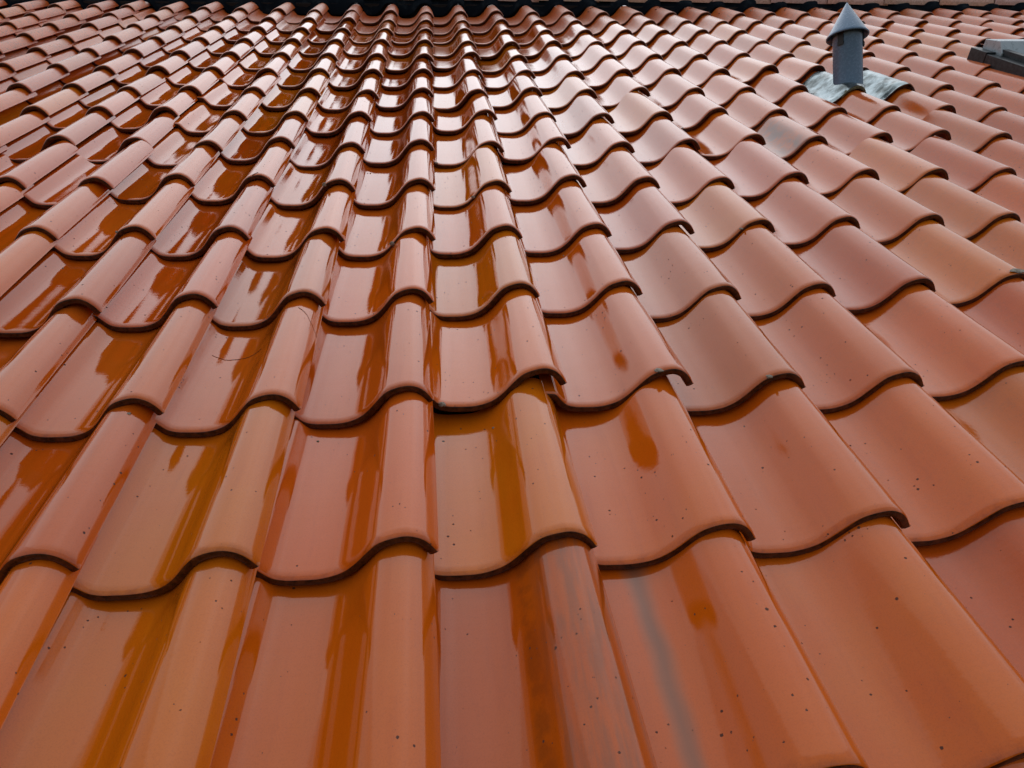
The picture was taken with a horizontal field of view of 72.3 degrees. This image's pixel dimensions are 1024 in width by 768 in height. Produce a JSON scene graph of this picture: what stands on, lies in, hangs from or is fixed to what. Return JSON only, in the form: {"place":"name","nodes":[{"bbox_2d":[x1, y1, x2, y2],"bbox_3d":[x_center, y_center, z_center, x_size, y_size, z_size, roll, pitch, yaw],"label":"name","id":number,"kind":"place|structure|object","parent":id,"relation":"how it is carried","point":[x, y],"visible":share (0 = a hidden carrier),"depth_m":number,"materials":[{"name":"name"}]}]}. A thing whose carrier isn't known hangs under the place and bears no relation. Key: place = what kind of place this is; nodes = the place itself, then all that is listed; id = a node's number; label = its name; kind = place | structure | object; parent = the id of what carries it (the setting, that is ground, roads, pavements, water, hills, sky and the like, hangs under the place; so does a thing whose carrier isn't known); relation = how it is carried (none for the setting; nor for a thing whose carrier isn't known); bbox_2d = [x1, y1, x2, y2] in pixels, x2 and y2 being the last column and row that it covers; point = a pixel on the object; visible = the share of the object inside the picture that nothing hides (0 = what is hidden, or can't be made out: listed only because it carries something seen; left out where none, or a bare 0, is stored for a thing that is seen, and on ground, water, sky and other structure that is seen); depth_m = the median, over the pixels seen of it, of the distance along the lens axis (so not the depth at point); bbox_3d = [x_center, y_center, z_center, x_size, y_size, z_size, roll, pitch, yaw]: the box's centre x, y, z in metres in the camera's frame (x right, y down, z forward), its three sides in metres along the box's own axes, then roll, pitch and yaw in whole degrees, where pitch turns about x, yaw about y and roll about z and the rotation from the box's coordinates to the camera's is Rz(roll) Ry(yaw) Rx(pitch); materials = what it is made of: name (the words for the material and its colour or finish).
{"place":"outdoors","nodes":[
{"label":"outdoors","id":0,"kind":"place"},
{"bbox_2d":[0,0,1023,767],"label":"tiled roof","id":1,"kind":"structure","parent":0,"point":[510,382],"depth_m":1.24,"materials":[{"name":"ceramic"}]},
{"bbox_2d":[802,3,915,102],"bbox_3d":[1.502,-1.399,3.078,0.382,0.471,0.350,-2,2,-5],"label":"vent pipe","id":2,"kind":"object","parent":1,"relation":"on","point":[848,34],"visible":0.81,"depth_m":2.97,"materials":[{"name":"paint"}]},
{"bbox_2d":[967,39,1023,76],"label":"roof window","id":3,"kind":"structure","parent":1,"relation":"attached to","point":[1005,55],"depth_m":3.32,"materials":[{"name":"grey metal"}]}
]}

